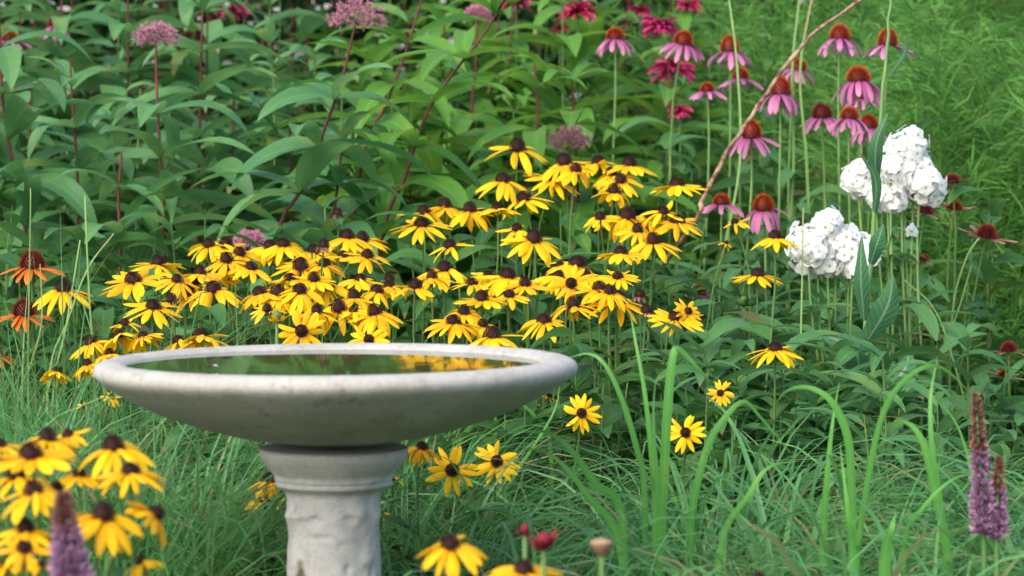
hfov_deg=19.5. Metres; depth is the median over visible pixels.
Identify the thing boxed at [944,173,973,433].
seed head
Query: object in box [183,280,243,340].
black eyed susan
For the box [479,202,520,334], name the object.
black eyed susan
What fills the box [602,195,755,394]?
leafy plant
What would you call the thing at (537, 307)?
leafy plant
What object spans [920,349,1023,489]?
leafy plant
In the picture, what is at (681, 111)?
bee balm
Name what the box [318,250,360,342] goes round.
black eyed susan
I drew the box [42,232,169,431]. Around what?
leafy plant
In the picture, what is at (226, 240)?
black eyed susan
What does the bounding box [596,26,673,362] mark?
purple coneflower
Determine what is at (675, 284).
leafy plant
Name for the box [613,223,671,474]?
black eyed susan
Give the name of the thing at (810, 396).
leafy plant
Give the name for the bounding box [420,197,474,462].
black eyed susan
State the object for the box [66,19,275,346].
joe pye weed
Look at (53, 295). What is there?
black eyed susan
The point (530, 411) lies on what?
grass blade
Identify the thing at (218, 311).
leafy plant
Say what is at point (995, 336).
leafy plant
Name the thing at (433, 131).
joe pye weed
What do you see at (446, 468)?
black eyed susan
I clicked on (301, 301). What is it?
black eyed susan
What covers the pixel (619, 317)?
black eyed susan
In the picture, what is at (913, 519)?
grass blade
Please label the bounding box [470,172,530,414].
black eyed susan
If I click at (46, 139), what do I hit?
joe pye weed
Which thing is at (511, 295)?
black eyed susan
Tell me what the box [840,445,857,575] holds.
grass blade
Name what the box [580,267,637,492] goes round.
black eyed susan
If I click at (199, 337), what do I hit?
black eyed susan
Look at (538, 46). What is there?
leafy plant
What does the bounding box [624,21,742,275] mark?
leafy plant
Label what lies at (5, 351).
leafy plant
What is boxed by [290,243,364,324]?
black eyed susan
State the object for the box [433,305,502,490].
black eyed susan
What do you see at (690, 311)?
black eyed susan
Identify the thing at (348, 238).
black eyed susan
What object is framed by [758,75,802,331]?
purple coneflower
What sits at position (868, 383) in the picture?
leafy plant
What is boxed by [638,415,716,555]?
black eyed susan
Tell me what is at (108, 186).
joe pye weed
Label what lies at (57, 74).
joe pye weed
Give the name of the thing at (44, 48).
joe pye weed
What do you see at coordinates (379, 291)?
black eyed susan
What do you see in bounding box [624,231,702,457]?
black eyed susan
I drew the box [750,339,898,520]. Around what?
leafy plant
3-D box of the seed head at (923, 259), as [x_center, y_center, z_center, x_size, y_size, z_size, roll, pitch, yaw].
[0.676,0.253,5.157,0.054,0.630,0.152,-2,3,-35]
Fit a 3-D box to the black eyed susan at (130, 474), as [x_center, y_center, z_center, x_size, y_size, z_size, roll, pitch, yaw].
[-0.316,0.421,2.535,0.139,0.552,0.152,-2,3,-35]
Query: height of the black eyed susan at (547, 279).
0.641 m
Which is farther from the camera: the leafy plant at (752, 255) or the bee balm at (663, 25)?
the bee balm at (663, 25)
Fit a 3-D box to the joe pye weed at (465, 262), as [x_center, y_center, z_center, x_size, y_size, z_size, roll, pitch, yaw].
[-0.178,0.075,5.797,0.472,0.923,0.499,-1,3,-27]
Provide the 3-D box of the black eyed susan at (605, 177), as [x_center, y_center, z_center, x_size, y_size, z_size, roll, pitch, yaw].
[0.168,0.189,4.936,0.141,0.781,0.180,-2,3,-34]
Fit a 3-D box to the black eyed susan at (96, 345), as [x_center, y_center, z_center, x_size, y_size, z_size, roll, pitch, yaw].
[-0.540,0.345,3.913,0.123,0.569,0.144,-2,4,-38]
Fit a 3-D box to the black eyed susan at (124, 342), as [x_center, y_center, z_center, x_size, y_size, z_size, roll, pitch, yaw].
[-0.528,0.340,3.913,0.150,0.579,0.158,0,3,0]
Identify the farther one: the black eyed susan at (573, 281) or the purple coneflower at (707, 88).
the purple coneflower at (707, 88)
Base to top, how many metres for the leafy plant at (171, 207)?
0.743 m
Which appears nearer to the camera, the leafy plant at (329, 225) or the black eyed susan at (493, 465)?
the black eyed susan at (493, 465)
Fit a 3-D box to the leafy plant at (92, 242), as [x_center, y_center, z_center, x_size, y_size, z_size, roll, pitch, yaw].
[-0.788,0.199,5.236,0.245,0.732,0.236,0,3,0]
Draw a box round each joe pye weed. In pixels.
[0,0,105,309]
[0,0,108,416]
[0,0,148,225]
[0,0,150,303]
[0,7,62,287]
[0,25,108,273]
[0,56,188,424]
[0,71,117,424]
[0,78,68,287]
[0,95,43,277]
[14,152,207,426]
[23,101,209,334]
[40,0,204,254]
[49,0,238,320]
[58,79,274,304]
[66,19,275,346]
[81,0,299,337]
[91,0,281,241]
[116,2,309,242]
[141,83,310,350]
[150,0,436,345]
[169,228,296,344]
[176,0,375,214]
[190,97,407,337]
[195,49,350,328]
[226,37,390,262]
[235,111,417,345]
[237,71,431,341]
[244,0,421,223]
[251,0,488,337]
[258,0,547,337]
[288,0,479,218]
[308,28,468,267]
[324,89,499,340]
[370,0,565,255]
[372,62,542,458]
[376,5,540,292]
[394,1,576,310]
[395,3,571,326]
[402,0,611,342]
[406,55,611,346]
[440,93,597,320]
[469,63,714,355]
[473,0,662,357]
[488,124,665,434]
[496,0,693,329]
[571,45,776,324]
[588,0,762,291]
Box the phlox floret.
[883,223,918,424]
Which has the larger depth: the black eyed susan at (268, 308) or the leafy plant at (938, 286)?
the leafy plant at (938, 286)
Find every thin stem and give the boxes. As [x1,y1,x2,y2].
[14,264,42,440]
[27,188,30,475]
[34,240,80,433]
[45,234,113,424]
[84,196,96,447]
[722,0,741,259]
[785,0,799,342]
[799,0,811,280]
[799,208,803,433]
[904,279,965,399]
[917,264,972,413]
[947,238,979,431]
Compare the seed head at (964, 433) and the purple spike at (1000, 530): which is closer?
the purple spike at (1000, 530)
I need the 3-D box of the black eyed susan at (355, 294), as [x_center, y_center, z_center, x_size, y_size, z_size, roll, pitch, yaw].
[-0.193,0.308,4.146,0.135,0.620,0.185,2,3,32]
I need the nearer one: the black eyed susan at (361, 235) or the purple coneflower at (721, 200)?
the black eyed susan at (361, 235)
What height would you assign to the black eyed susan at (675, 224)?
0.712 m
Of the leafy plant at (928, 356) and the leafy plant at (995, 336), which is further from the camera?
the leafy plant at (995, 336)
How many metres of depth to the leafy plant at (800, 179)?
6.71 m
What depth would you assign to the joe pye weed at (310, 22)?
6.91 m
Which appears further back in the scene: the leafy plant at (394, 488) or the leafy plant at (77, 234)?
the leafy plant at (77, 234)
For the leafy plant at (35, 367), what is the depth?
4.26 m
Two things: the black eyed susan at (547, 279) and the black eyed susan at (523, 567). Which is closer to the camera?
the black eyed susan at (523, 567)
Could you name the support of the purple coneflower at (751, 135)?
on the ground at (722, 224)
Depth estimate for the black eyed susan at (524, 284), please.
4.18 m
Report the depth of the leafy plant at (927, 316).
4.58 m
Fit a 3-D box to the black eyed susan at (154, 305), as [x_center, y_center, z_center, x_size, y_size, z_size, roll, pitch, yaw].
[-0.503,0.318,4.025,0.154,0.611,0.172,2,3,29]
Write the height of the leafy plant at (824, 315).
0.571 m
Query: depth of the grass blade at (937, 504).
3.17 m
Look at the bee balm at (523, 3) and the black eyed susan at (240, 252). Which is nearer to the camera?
the black eyed susan at (240, 252)
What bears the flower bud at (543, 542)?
on the ground at (722, 224)
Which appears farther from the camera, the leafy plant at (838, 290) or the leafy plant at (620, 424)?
the leafy plant at (838, 290)
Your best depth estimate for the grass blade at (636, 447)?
3.37 m
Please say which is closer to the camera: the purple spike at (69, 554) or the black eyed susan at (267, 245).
the purple spike at (69, 554)
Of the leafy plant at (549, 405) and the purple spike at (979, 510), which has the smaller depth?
the purple spike at (979, 510)
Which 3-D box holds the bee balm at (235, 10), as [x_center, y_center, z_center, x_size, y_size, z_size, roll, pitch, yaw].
[-0.642,-0.097,7.013,0.144,1.148,0.165,0,3,-9]
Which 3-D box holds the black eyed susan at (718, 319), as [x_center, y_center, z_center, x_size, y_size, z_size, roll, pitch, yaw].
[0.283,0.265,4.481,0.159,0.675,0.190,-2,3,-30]
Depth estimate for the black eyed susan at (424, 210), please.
4.61 m
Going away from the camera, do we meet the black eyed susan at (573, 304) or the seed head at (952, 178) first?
the black eyed susan at (573, 304)
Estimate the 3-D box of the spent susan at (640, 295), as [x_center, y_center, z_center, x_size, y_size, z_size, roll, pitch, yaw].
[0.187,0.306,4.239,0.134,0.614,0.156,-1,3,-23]
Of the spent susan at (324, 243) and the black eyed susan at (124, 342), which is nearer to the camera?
the black eyed susan at (124, 342)
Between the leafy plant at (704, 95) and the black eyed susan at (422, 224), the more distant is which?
the leafy plant at (704, 95)
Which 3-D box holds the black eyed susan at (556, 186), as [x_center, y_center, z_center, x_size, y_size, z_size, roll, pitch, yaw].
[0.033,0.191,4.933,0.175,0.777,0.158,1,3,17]
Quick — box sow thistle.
[821,0,916,477]
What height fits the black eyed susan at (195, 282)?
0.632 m
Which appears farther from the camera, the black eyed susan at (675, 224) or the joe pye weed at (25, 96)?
the joe pye weed at (25, 96)
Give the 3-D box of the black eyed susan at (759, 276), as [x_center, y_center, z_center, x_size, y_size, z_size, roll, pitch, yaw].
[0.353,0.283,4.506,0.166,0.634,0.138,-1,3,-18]
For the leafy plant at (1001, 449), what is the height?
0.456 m
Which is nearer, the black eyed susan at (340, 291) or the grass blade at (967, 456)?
the grass blade at (967, 456)
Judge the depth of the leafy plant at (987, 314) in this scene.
4.92 m
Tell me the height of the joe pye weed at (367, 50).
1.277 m
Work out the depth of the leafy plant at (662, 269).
4.78 m
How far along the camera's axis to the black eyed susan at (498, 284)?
4.21 m
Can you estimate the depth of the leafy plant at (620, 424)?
3.99 m
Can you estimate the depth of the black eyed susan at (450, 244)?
4.42 m
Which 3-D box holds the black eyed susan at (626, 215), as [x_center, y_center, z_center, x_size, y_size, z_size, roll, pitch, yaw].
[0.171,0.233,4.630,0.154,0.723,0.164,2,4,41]
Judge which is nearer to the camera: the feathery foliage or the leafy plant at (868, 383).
the leafy plant at (868, 383)
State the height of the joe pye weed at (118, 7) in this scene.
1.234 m
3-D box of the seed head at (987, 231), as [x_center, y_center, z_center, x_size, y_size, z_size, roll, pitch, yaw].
[0.724,0.239,4.827,0.178,0.692,0.120,0,3,0]
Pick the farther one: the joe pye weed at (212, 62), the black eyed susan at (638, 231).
the joe pye weed at (212, 62)
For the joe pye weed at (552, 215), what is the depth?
5.81 m
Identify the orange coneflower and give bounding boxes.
[0,248,83,415]
[0,297,78,436]
[0,345,15,367]
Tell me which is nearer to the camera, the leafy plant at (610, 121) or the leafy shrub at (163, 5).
the leafy plant at (610, 121)
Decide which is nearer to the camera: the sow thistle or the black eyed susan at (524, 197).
the sow thistle
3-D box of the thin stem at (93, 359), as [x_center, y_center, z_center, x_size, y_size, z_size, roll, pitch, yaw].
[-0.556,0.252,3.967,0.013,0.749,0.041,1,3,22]
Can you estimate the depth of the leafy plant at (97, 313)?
4.21 m
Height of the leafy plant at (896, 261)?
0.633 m
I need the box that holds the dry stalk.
[555,0,862,399]
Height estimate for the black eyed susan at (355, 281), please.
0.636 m
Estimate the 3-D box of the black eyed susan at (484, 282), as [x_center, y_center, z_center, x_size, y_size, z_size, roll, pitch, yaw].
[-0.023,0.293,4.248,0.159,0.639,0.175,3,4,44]
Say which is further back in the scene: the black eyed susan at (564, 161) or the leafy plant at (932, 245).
the leafy plant at (932, 245)
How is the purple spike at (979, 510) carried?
on the ground at (722, 224)
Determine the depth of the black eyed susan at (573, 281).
4.14 m
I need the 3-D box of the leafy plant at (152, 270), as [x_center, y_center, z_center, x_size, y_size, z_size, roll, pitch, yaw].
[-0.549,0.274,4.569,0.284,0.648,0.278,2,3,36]
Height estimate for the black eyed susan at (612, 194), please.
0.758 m
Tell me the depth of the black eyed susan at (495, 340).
3.83 m
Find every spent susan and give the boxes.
[165,292,200,444]
[315,238,337,342]
[323,208,394,341]
[380,273,395,338]
[433,215,462,335]
[525,261,564,454]
[609,289,662,509]
[622,303,652,510]
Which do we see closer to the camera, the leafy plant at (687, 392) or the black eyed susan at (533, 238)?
the leafy plant at (687, 392)
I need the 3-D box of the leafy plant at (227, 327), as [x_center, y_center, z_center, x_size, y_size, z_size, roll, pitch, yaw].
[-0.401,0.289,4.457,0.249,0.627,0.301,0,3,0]
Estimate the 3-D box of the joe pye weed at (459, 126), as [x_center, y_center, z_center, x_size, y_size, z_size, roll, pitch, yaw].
[-0.093,-0.039,6.227,0.398,1.109,0.422,1,3,24]
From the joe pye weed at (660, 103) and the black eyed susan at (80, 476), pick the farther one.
the joe pye weed at (660, 103)
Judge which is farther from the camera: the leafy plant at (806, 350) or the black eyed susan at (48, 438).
the leafy plant at (806, 350)
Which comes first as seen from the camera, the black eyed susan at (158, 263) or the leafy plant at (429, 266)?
the black eyed susan at (158, 263)
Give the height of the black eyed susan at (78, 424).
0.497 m
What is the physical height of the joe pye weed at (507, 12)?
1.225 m
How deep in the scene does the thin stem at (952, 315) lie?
4.89 m
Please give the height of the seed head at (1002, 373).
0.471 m
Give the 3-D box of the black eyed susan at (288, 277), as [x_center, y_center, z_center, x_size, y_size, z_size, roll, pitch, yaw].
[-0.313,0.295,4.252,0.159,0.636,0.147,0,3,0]
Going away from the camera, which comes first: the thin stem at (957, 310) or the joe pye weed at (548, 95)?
the thin stem at (957, 310)
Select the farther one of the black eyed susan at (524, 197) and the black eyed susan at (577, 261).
the black eyed susan at (524, 197)
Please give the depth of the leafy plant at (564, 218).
5.15 m
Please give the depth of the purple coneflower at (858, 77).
5.33 m
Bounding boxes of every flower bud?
[268,310,288,343]
[513,524,536,558]
[527,529,556,575]
[590,538,613,575]
[735,296,755,367]
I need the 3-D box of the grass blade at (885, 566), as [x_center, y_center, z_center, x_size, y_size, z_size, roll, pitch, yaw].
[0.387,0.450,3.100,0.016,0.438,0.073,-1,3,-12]
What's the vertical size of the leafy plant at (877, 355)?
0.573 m
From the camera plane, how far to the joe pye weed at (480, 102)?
6.36 m
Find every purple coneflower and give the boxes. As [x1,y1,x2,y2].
[1,30,38,275]
[40,15,69,210]
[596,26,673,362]
[652,29,724,268]
[655,192,743,307]
[679,81,777,271]
[679,284,713,403]
[694,33,789,336]
[714,120,779,314]
[718,66,763,289]
[743,193,789,410]
[749,57,815,315]
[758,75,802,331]
[784,102,847,342]
[793,105,898,282]
[796,88,909,260]
[817,22,866,301]
[832,65,885,230]
[850,113,896,419]
[863,28,944,390]
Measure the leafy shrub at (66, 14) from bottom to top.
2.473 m
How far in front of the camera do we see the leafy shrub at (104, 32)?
8.44 m
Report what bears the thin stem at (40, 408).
on the ground at (722, 224)
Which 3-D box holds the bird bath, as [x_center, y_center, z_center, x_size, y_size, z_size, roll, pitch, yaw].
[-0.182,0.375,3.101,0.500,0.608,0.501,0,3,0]
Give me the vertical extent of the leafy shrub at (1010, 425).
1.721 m
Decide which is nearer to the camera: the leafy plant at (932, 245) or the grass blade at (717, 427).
the grass blade at (717, 427)
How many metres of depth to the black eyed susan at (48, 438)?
2.63 m
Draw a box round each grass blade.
[444,425,474,513]
[485,386,559,532]
[521,448,626,575]
[522,405,554,530]
[534,430,628,568]
[570,353,647,575]
[630,314,657,575]
[652,379,662,575]
[657,346,709,575]
[686,400,790,568]
[715,460,798,575]
[775,385,856,541]
[818,385,838,575]
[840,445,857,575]
[856,364,971,575]
[878,513,895,575]
[886,420,952,575]
[900,473,971,575]
[928,360,945,575]
[928,392,981,573]
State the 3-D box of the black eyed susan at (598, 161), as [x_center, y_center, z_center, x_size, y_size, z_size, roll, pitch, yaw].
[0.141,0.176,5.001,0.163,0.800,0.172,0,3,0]
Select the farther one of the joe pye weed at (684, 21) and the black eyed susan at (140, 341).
the joe pye weed at (684, 21)
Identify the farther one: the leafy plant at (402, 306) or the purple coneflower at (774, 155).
the purple coneflower at (774, 155)
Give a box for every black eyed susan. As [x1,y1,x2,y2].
[0,426,80,551]
[0,437,24,575]
[0,440,77,575]
[0,468,50,575]
[0,479,55,575]
[0,517,51,575]
[0,531,51,575]
[0,555,26,575]
[7,366,98,471]
[25,478,71,575]
[25,559,50,575]
[26,278,94,417]
[44,402,87,479]
[48,434,155,575]
[50,428,93,564]
[54,467,145,575]
[69,334,116,461]
[72,358,139,472]
[76,500,142,575]
[86,298,182,445]
[91,348,152,471]
[91,461,166,575]
[99,269,168,428]
[100,392,120,471]
[103,328,152,452]
[103,499,165,575]
[110,318,140,448]
[124,555,164,575]
[128,331,217,468]
[130,254,184,443]
[136,335,191,494]
[152,284,210,414]
[154,272,199,343]
[163,277,218,442]
[167,237,224,337]
[175,237,248,340]
[178,265,222,450]
[179,327,256,481]
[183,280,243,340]
[188,251,247,452]
[202,262,243,340]
[216,244,262,342]
[225,261,271,345]
[229,472,282,575]
[238,285,280,443]
[242,495,285,547]
[245,239,294,334]
[250,303,286,343]
[251,283,294,343]
[258,237,323,337]
[267,272,308,326]
[270,257,317,343]
[278,282,324,343]
[278,308,324,343]
[287,271,355,342]
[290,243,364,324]
[301,304,342,338]
[306,258,389,342]
[309,280,348,342]
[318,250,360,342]
[323,298,366,342]
[327,289,399,477]
[328,228,372,342]
[338,273,384,321]
[338,305,368,326]
[339,230,389,330]
[340,246,389,308]
[348,303,403,338]
[348,321,389,342]
[359,279,404,308]
[370,280,410,342]
[379,510,423,569]
[381,441,439,574]
[381,475,403,564]
[389,216,455,342]
[393,277,433,461]
[400,204,443,342]
[416,534,487,575]
[417,260,475,344]
[418,269,454,343]
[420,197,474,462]
[423,314,506,498]
[425,446,523,575]
[430,238,474,450]
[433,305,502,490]
[439,440,550,557]
[442,325,559,519]
[450,201,493,315]
[450,277,492,430]
[451,318,518,463]
[452,289,507,462]
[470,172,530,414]
[470,270,499,436]
[474,223,549,347]
[476,266,562,480]
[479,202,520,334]
[483,228,568,483]
[484,137,556,409]
[489,558,563,575]
[495,173,579,347]
[497,289,530,439]
[498,393,610,540]
[499,276,553,472]
[502,182,554,331]
[503,313,590,509]
[533,152,594,412]
[533,270,599,484]
[534,254,628,502]
[535,393,578,501]
[546,294,600,487]
[548,162,595,433]
[549,262,592,433]
[562,211,639,396]
[566,284,662,454]
[567,182,631,417]
[568,154,616,368]
[570,280,617,479]
[579,245,648,396]
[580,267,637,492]
[580,290,658,501]
[584,173,650,462]
[592,167,658,362]
[594,206,650,456]
[598,270,663,457]
[603,156,657,358]
[610,298,704,467]
[613,200,683,458]
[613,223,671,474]
[623,306,703,505]
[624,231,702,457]
[625,210,671,456]
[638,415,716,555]
[646,213,710,338]
[650,177,722,403]
[679,240,738,392]
[680,379,757,563]
[698,217,785,389]
[722,267,783,451]
[740,229,824,442]
[747,341,803,522]
[752,570,764,575]
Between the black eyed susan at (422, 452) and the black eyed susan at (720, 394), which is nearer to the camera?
the black eyed susan at (422, 452)
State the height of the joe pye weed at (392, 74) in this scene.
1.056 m
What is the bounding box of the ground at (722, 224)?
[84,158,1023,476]
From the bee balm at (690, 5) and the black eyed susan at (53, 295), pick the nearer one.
the black eyed susan at (53, 295)
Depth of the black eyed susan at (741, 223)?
4.57 m
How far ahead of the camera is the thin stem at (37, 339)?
3.94 m
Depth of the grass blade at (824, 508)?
3.32 m
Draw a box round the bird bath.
[93,343,577,575]
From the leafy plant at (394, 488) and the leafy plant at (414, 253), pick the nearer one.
the leafy plant at (394, 488)
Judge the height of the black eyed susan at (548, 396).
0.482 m
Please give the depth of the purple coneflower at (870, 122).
5.34 m
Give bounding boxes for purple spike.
[46,489,95,575]
[295,560,304,575]
[967,390,996,575]
[986,455,1010,575]
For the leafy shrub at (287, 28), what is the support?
on the ground at (722, 224)
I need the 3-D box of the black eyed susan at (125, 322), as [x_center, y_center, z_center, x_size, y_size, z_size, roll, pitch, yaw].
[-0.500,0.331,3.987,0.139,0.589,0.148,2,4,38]
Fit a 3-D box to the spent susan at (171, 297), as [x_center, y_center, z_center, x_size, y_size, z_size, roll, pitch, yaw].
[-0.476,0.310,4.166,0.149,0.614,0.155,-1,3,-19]
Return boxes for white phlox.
[773,205,888,465]
[840,124,960,522]
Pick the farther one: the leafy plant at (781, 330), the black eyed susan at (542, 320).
the leafy plant at (781, 330)
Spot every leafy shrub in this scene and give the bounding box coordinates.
[0,0,89,129]
[0,0,137,398]
[0,0,247,189]
[3,0,285,309]
[129,0,433,327]
[141,0,357,190]
[251,0,520,222]
[295,0,576,341]
[379,0,654,212]
[431,0,748,418]
[521,0,742,306]
[579,0,867,293]
[654,0,903,225]
[731,0,1021,380]
[798,0,973,339]
[901,0,1023,432]
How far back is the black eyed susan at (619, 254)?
4.37 m
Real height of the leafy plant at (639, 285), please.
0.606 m
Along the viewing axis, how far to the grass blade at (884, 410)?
3.22 m
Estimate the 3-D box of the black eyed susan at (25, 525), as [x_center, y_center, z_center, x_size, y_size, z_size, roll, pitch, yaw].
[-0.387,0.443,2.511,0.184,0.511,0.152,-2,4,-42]
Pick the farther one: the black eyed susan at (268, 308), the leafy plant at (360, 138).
the leafy plant at (360, 138)
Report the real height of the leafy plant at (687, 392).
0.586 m
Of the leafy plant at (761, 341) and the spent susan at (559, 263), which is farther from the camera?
the leafy plant at (761, 341)
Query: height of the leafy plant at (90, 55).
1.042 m
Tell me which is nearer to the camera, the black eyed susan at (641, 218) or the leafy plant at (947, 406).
the leafy plant at (947, 406)
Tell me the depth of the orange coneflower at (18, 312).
4.20 m
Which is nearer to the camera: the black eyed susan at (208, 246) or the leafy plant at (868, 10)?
the black eyed susan at (208, 246)
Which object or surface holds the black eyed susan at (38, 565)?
on the ground at (722, 224)
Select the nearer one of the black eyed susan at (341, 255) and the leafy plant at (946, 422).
the leafy plant at (946, 422)
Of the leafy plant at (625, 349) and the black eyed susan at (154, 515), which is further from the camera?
the leafy plant at (625, 349)
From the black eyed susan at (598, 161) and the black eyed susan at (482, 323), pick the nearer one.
the black eyed susan at (482, 323)
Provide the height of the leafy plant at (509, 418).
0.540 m
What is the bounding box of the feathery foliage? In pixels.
[574,0,1023,520]
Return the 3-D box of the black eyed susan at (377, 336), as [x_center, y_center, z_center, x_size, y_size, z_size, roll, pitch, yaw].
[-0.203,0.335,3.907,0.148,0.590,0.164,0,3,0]
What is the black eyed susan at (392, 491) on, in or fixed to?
on the ground at (722, 224)
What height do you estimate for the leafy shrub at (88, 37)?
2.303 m
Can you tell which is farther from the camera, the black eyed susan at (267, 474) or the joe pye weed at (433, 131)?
the joe pye weed at (433, 131)
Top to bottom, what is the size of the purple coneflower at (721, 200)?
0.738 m
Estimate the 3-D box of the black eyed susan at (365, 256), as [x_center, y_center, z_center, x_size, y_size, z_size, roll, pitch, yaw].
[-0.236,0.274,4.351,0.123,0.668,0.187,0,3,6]
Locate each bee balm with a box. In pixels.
[180,30,204,183]
[214,2,250,213]
[502,0,537,178]
[547,0,611,155]
[550,23,590,143]
[623,4,650,215]
[630,15,687,259]
[638,56,701,274]
[648,104,707,248]
[675,0,713,271]
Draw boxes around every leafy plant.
[0,182,58,428]
[0,196,112,432]
[0,221,71,427]
[0,230,23,435]
[0,313,81,434]
[0,321,41,423]
[9,226,133,421]
[25,238,172,428]
[40,307,155,438]
[41,53,102,394]
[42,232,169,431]
[63,246,175,431]
[85,204,209,333]
[88,262,241,443]
[115,344,216,457]
[116,190,250,354]
[118,19,203,226]
[143,414,283,512]
[147,303,263,482]
[163,272,288,344]
[181,233,282,343]
[216,212,370,338]
[222,0,297,230]
[237,195,400,337]
[246,302,332,445]
[264,234,385,340]
[330,284,426,342]
[358,74,413,284]
[366,211,504,449]
[371,203,515,342]
[380,225,486,337]
[380,441,430,534]
[382,204,504,463]
[383,435,517,575]
[411,413,508,508]
[437,252,604,481]
[446,326,594,537]
[446,408,573,492]
[452,331,614,515]
[460,241,607,479]
[466,226,567,410]
[478,9,570,165]
[483,235,632,444]
[496,192,613,402]
[506,344,659,534]
[512,339,632,504]
[530,345,664,488]
[539,340,680,537]
[554,226,688,469]
[567,111,705,358]
[569,71,652,350]
[579,306,730,421]
[581,258,700,452]
[585,362,769,515]
[588,340,727,491]
[593,286,680,461]
[597,370,780,518]
[600,274,744,436]
[601,278,680,430]
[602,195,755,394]
[603,322,792,533]
[612,263,745,393]
[613,299,793,554]
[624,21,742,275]
[625,364,797,547]
[630,132,741,349]
[631,317,778,506]
[641,264,797,439]
[642,249,772,357]
[657,330,861,530]
[665,242,742,337]
[673,376,826,556]
[676,24,800,337]
[678,287,799,485]
[682,260,800,502]
[709,211,829,502]
[710,216,793,443]
[711,56,813,319]
[714,360,836,477]
[715,311,827,491]
[721,107,864,317]
[724,392,840,521]
[729,202,832,409]
[730,361,845,520]
[736,164,838,401]
[748,380,883,517]
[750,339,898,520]
[755,317,906,496]
[758,262,844,440]
[760,7,855,302]
[761,274,854,405]
[765,346,916,456]
[768,280,873,423]
[772,305,939,514]
[776,367,941,515]
[777,329,830,406]
[781,268,900,395]
[782,69,856,305]
[787,48,945,344]
[787,334,953,537]
[798,370,963,531]
[800,345,949,526]
[807,4,920,276]
[823,249,928,452]
[824,263,937,526]
[825,249,900,331]
[830,381,1017,560]
[831,303,1015,517]
[838,389,944,569]
[846,353,963,527]
[873,70,1004,448]
[884,239,955,475]
[884,388,1005,555]
[893,322,1023,517]
[900,230,1011,501]
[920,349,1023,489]
[925,120,1018,485]
[938,186,1023,508]
[946,104,1023,507]
[970,347,1023,480]
[981,426,1023,541]
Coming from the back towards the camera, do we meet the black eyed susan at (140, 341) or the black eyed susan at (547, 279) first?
the black eyed susan at (547, 279)
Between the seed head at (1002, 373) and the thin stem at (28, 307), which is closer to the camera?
the thin stem at (28, 307)
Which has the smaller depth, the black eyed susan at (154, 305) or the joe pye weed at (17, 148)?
the black eyed susan at (154, 305)
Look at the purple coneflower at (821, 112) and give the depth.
5.29 m
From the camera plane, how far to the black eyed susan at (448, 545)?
2.46 m
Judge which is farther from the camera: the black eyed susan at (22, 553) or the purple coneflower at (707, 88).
the purple coneflower at (707, 88)
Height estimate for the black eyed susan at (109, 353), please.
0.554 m
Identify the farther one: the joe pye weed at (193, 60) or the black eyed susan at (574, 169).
the joe pye weed at (193, 60)
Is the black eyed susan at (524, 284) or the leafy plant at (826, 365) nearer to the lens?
the black eyed susan at (524, 284)
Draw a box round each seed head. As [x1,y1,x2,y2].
[129,84,151,229]
[910,202,946,418]
[912,329,942,505]
[913,254,936,355]
[914,200,975,419]
[924,277,995,478]
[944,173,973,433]
[947,222,1016,435]
[987,369,1023,440]
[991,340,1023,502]
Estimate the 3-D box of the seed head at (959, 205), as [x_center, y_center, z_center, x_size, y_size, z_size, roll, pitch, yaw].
[0.724,0.212,5.030,0.135,0.725,0.101,1,3,13]
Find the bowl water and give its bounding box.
[126,350,540,375]
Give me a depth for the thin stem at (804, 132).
5.17 m
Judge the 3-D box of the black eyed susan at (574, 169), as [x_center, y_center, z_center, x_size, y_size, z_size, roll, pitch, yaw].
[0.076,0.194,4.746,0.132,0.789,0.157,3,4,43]
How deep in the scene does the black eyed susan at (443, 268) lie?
4.27 m
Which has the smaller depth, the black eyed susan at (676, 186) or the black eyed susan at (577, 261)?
the black eyed susan at (577, 261)
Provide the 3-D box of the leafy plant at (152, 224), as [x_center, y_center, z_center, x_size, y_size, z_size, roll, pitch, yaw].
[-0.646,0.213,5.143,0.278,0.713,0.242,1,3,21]
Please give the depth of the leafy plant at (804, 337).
4.16 m
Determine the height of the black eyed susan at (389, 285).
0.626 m
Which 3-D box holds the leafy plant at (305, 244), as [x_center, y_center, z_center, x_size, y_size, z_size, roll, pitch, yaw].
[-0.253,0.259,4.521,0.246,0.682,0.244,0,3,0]
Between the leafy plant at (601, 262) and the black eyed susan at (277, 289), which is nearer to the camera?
the black eyed susan at (277, 289)
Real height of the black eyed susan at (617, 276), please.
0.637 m
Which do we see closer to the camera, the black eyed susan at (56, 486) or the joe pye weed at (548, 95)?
the black eyed susan at (56, 486)
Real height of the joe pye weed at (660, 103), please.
1.035 m
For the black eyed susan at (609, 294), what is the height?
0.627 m
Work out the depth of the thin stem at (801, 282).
4.39 m
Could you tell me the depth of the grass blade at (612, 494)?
3.22 m
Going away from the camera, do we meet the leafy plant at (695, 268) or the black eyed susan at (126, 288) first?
the black eyed susan at (126, 288)
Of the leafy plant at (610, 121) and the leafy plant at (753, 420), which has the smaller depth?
the leafy plant at (753, 420)
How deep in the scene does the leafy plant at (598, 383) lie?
4.24 m
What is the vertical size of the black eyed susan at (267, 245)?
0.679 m
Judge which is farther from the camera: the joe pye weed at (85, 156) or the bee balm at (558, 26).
the bee balm at (558, 26)
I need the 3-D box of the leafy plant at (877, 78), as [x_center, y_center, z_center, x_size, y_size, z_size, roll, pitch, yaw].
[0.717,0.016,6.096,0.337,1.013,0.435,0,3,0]
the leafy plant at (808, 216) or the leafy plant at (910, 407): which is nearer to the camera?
the leafy plant at (910, 407)
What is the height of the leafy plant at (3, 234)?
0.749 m

